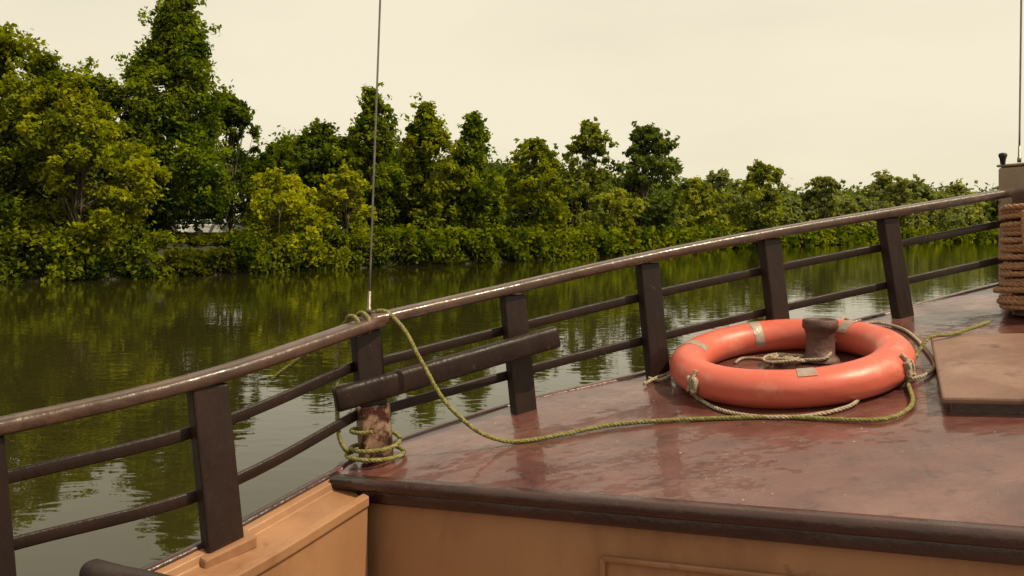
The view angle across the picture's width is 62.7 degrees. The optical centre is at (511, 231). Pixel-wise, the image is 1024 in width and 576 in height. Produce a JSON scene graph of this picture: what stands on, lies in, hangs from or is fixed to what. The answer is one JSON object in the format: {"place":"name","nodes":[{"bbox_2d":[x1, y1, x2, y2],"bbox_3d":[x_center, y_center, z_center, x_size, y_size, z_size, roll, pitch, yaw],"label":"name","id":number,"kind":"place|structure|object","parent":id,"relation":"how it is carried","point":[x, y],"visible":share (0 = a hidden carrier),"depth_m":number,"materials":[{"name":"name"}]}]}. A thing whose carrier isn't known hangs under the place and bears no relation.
{"place":"outdoors","nodes":[
{"label":"outdoors","id":0,"kind":"place"},
{"bbox_2d":[1,236,739,281],"bbox_3d":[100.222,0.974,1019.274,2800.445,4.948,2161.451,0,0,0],"label":"ground","id":1,"kind":"structure","parent":0,"point":[111,275],"depth_m":50.77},
{"bbox_2d":[0,21,153,260],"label":"riverside tree","id":2,"kind":"object","parent":1,"relation":"on","point":[40,68],"visible":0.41,"depth_m":44.82,"materials":[{"name":"green plant"}]},
{"bbox_2d":[8,68,171,267],"bbox_3d":[-22.321,-3.254,44.799,7.905,10.917,7.706,0,0,0],"label":"riverside tree","id":3,"kind":"object","parent":1,"relation":"on","point":[68,97],"visible":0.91,"depth_m":43.62,"materials":[{"name":"green plant"}]},
{"bbox_2d":[14,56,172,237],"bbox_3d":[-25.293,-4.306,50.691,8.897,12.757,9.280,0,0,-41],"label":"riverside tree","id":4,"kind":"object","parent":1,"relation":"on","point":[110,91],"visible":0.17,"depth_m":50.37,"materials":[{"name":"green plant"}]},
{"bbox_2d":[99,0,240,236],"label":"poplar tree","id":5,"kind":"object","parent":1,"relation":"on","point":[172,57],"visible":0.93,"depth_m":51.72,"materials":[{"name":"green plant"}]},
{"bbox_2d":[172,221,209,233],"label":"parked car","id":6,"kind":"object","parent":1,"relation":"on","point":[181,229],"visible":0.03,"depth_m":69.92,"materials":[{"name":"white paint"}]},
{"bbox_2d":[159,178,237,234],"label":"background woodland","id":7,"kind":"object","parent":1,"relation":"on","point":[206,218],"depth_m":87.49,"materials":[{"name":"green plant"}]},
{"bbox_2d":[157,244,242,277],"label":"bank grass tufts","id":8,"kind":"object","parent":1,"relation":"on","point":[186,263],"visible":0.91,"depth_m":47.90,"materials":[{"name":"green plant"}]},
{"bbox_2d":[162,230,237,245],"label":"bank grass tufts","id":9,"kind":"object","parent":1,"relation":"on","point":[194,238],"visible":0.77,"depth_m":52.34,"materials":[{"name":"green plant"}]},
{"bbox_2d":[189,219,246,233],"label":"parked car","id":10,"kind":"object","parent":1,"relation":"on","point":[211,228],"visible":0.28,"depth_m":65.61,"materials":[{"name":"white paint"}]},
{"bbox_2d":[189,93,276,231],"bbox_3d":[-19.819,-4.159,59.283,5.781,11.730,6.256,0,0,13],"label":"dark tree","id":11,"kind":"object","parent":1,"relation":"on","point":[236,115],"visible":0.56,"depth_m":59.64,"materials":[{"name":"green plant"}]},
{"bbox_2d":[239,135,320,233],"bbox_3d":[-17.991,-2.968,65.169,6.468,9.353,5.445,0,0,-32],"label":"dark tree","id":12,"kind":"object","parent":1,"relation":"on","point":[284,150],"visible":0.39,"depth_m":64.43,"materials":[{"name":"green plant"}]},
{"bbox_2d":[227,166,339,269],"bbox_3d":[-14.777,-0.962,54.642,7.053,6.779,7.549,0,0,0],"label":"riverside bush","id":13,"kind":"object","parent":1,"relation":"on","point":[274,185],"visible":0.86,"depth_m":53.74,"materials":[{"name":"green plant"}]},
{"bbox_2d":[288,117,362,225],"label":"broadleaf tree","id":14,"kind":"object","parent":1,"relation":"on","point":[320,134],"visible":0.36,"depth_m":66.70,"materials":[{"name":"green plant"}]},
{"bbox_2d":[310,163,377,255],"bbox_3d":[-12.075,-1.519,59.936,5.148,6.836,5.043,0,0,-40],"label":"riverside bush","id":15,"kind":"object","parent":1,"relation":"on","point":[352,183],"visible":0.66,"depth_m":59.69,"materials":[{"name":"green plant"}]},
{"bbox_2d":[320,82,410,232],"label":"broadleaf tree","id":16,"kind":"object","parent":1,"relation":"on","point":[389,182],"visible":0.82,"depth_m":66.94,"materials":[{"name":"green plant"}]},
{"bbox_2d":[382,92,480,242],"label":"broadleaf tree","id":17,"kind":"object","parent":1,"relation":"on","point":[427,137],"visible":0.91,"depth_m":68.95,"materials":[{"name":"green plant"}]},
{"bbox_2d":[430,110,506,232],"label":"broadleaf tree","id":18,"kind":"object","parent":1,"relation":"on","point":[476,137],"visible":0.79,"depth_m":71.37,"materials":[{"name":"green plant"}]},
{"bbox_2d":[0,217,998,282],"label":"bushes","id":19,"kind":"object","parent":1,"relation":"on","point":[492,245],"visible":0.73,"depth_m":59.28,"materials":[{"name":"green plant"}]},
{"bbox_2d":[0,71,998,236],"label":"background woodland","id":20,"kind":"object","parent":1,"relation":"on","point":[495,165],"visible":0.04,"depth_m":92.86,"materials":[{"name":"green plant"}]},
{"bbox_2d":[495,136,577,243],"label":"broadleaf tree","id":21,"kind":"object","parent":1,"relation":"on","point":[535,150],"visible":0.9,"depth_m":79.19,"materials":[{"name":"green plant"}]},
{"bbox_2d":[553,172,604,231],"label":"riverside bush","id":22,"kind":"object","parent":1,"relation":"on","point":[584,190],"visible":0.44,"depth_m":89.76,"materials":[{"name":"green plant"}]},
{"bbox_2d":[562,117,619,229],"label":"slender tree","id":23,"kind":"object","parent":1,"relation":"on","point":[593,136],"visible":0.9,"depth_m":103.98,"materials":[{"name":"green plant"}]},
{"bbox_2d":[583,187,649,252],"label":"riverside bush","id":24,"kind":"object","parent":1,"relation":"on","point":[619,198],"visible":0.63,"depth_m":92.97,"materials":[{"name":"green plant"}]},
{"bbox_2d":[606,121,690,229],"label":"round tree","id":25,"kind":"object","parent":1,"relation":"on","point":[637,182],"visible":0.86,"depth_m":99.82,"materials":[{"name":"green plant"}]},
{"bbox_2d":[648,192,695,229],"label":"riverbank tree","id":26,"kind":"object","parent":1,"relation":"on","point":[682,222],"visible":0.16,"depth_m":117.41,"materials":[{"name":"green plant"}]},
{"bbox_2d":[679,175,730,234],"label":"riverbank tree","id":27,"kind":"object","parent":1,"relation":"on","point":[705,210],"visible":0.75,"depth_m":122.50,"materials":[{"name":"green plant"}]},
{"bbox_2d":[701,167,753,227],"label":"riverbank tree","id":28,"kind":"object","parent":1,"relation":"on","point":[721,177],"visible":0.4,"depth_m":141.47,"materials":[{"name":"green plant"}]},
{"bbox_2d":[721,159,788,237],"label":"riverbank tree","id":29,"kind":"object","parent":1,"relation":"on","point":[753,184],"visible":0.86,"depth_m":132.16,"materials":[{"name":"green plant"}]},
{"bbox_2d":[749,201,795,237],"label":"riverbank tree","id":30,"kind":"object","parent":1,"relation":"on","point":[788,217],"visible":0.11,"depth_m":143.50,"materials":[{"name":"green plant"}]},
{"bbox_2d":[779,194,811,238],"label":"riverbank tree","id":31,"kind":"object","parent":1,"relation":"on","point":[792,203],"visible":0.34,"depth_m":150.04,"materials":[{"name":"green plant"}]},
{"bbox_2d":[798,176,854,241],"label":"riverbank tree","id":32,"kind":"object","parent":1,"relation":"on","point":[821,193],"visible":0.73,"depth_m":165.54,"materials":[{"name":"green plant"}]},
{"bbox_2d":[814,193,876,229],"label":"riverbank tree","id":33,"kind":"object","parent":1,"relation":"on","point":[853,209],"visible":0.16,"depth_m":178.76,"materials":[{"name":"green plant"}]},
{"bbox_2d":[836,188,881,228],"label":"riverbank tree","id":34,"kind":"object","parent":1,"relation":"on","point":[864,204],"visible":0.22,"depth_m":185.00,"materials":[{"name":"green plant"}]},
{"bbox_2d":[861,169,920,228],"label":"riverbank tree","id":35,"kind":"object","parent":1,"relation":"on","point":[885,182],"visible":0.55,"depth_m":190.78,"materials":[{"name":"green plant"}]},
{"bbox_2d":[894,195,940,229],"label":"riverbank tree","id":36,"kind":"object","parent":1,"relation":"on","point":[921,219],"visible":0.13,"depth_m":196.78,"materials":[{"name":"green plant"}]},
{"bbox_2d":[906,174,970,228],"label":"riverbank tree","id":37,"kind":"object","parent":1,"relation":"on","point":[927,192],"visible":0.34,"depth_m":204.99,"materials":[{"name":"green plant"}]},
{"bbox_2d":[929,190,978,228],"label":"riverbank tree","id":38,"kind":"object","parent":1,"relation":"on","point":[968,216],"visible":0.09,"depth_m":214.75,"materials":[{"name":"green plant"}]},
{"bbox_2d":[943,178,989,226],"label":"riverbank tree","id":39,"kind":"object","parent":1,"relation":"on","point":[961,188],"visible":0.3,"depth_m":225.32,"materials":[{"name":"green plant"}]},
{"bbox_2d":[979,190,998,221],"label":"riverbank tree","id":40,"kind":"object","parent":1,"relation":"on","point":[987,207],"visible":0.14,"depth_m":234.12,"materials":[{"name":"green plant"}]},
{"bbox_2d":[0,242,998,575],"bbox_3d":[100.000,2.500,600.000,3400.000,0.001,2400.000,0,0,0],"label":"river water","id":41,"kind":"structure","parent":0,"point":[66,342],"depth_m":19.00,"materials":[{"name":"green liquid"}]},
{"bbox_2d":[140,282,1023,575],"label":"wooden river boat","id":42,"kind":"object","parent":41,"relation":"on","point":[930,484],"visible":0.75,"depth_m":2.14,"materials":[{"name":"paint"}]},
{"bbox_2d":[79,559,169,575],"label":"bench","id":43,"kind":"object","parent":42,"relation":"attached to","point":[96,567],"visible":1,"depth_m":1.32,"materials":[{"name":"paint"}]},
{"bbox_2d":[0,189,1011,575],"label":"railing","id":44,"kind":"object","parent":42,"relation":"on","point":[366,395],"visible":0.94,"depth_m":2.50,"materials":[{"name":"paint"}]},
{"bbox_2d":[366,0,380,314],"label":"stay cable","id":45,"kind":"object","parent":44,"relation":"attached to","point":[369,310],"visible":0.94,"depth_m":2.50,"materials":[{"name":"metal"}]},
{"bbox_2d":[271,309,989,462],"bbox_3d":[0.462,0.448,2.502,2.423,0.437,0.576,0,0,-5],"label":"mooring rope","id":46,"kind":"object","parent":42,"relation":"on","point":[352,449],"visible":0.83,"depth_m":2.45,"materials":[{"name":"green fabric"}]},
{"bbox_2d":[734,353,806,363],"bbox_3d":[0.903,0.447,2.924,0.254,0.042,0.137,0,0,22],"label":"rope coil","id":47,"kind":"object","parent":42,"relation":"on","point":[776,358],"visible":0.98,"depth_m":2.89,"materials":[{"name":"beige fabric"}]},
{"bbox_2d":[643,316,935,419],"bbox_3d":[1.033,0.424,2.839,1.057,0.239,0.771,0,0,-23],"label":"lifebuoy","id":48,"kind":"object","parent":42,"relation":"on","point":[886,362],"visible":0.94,"depth_m":2.55,"materials":[{"name":"orange plastic"}]},
{"bbox_2d":[802,317,840,363],"bbox_3d":[1.067,0.373,2.907,0.140,0.145,0.140,0,0,0],"label":"mooring bollard","id":49,"kind":"object","parent":42,"relation":"on","point":[820,332],"visible":0.95,"depth_m":2.86,"materials":[{"name":"metal"}]},
{"bbox_2d":[930,333,1023,413],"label":"deck hatch","id":50,"kind":"object","parent":42,"relation":"on","point":[980,373],"visible":0.85,"depth_m":2.42,"materials":[{"name":"paint"}]},
{"bbox_2d":[993,188,1023,315],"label":"coiled rope bitt","id":51,"kind":"object","parent":42,"relation":"on","point":[1012,281],"visible":1,"depth_m":3.08,"materials":[{"name":"fabric"}]},
{"bbox_2d":[996,153,1023,281],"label":"samson post","id":52,"kind":"object","parent":42,"relation":"on","point":[1011,176],"visible":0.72,"depth_m":3.61,"materials":[{"name":"paint"}]},
{"bbox_2d":[1017,0,1021,161],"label":"stay cable","id":53,"kind":"object","parent":52,"relation":"attached to","point":[1019,139],"visible":1,"depth_m":3.53,"materials":[{"name":"metal"}]},
{"bbox_2d":[0,0,1023,228],"label":"sky","id":54,"kind":"structure","parent":0,"point":[849,91],"materials":[{"name":"beige"}]}
]}

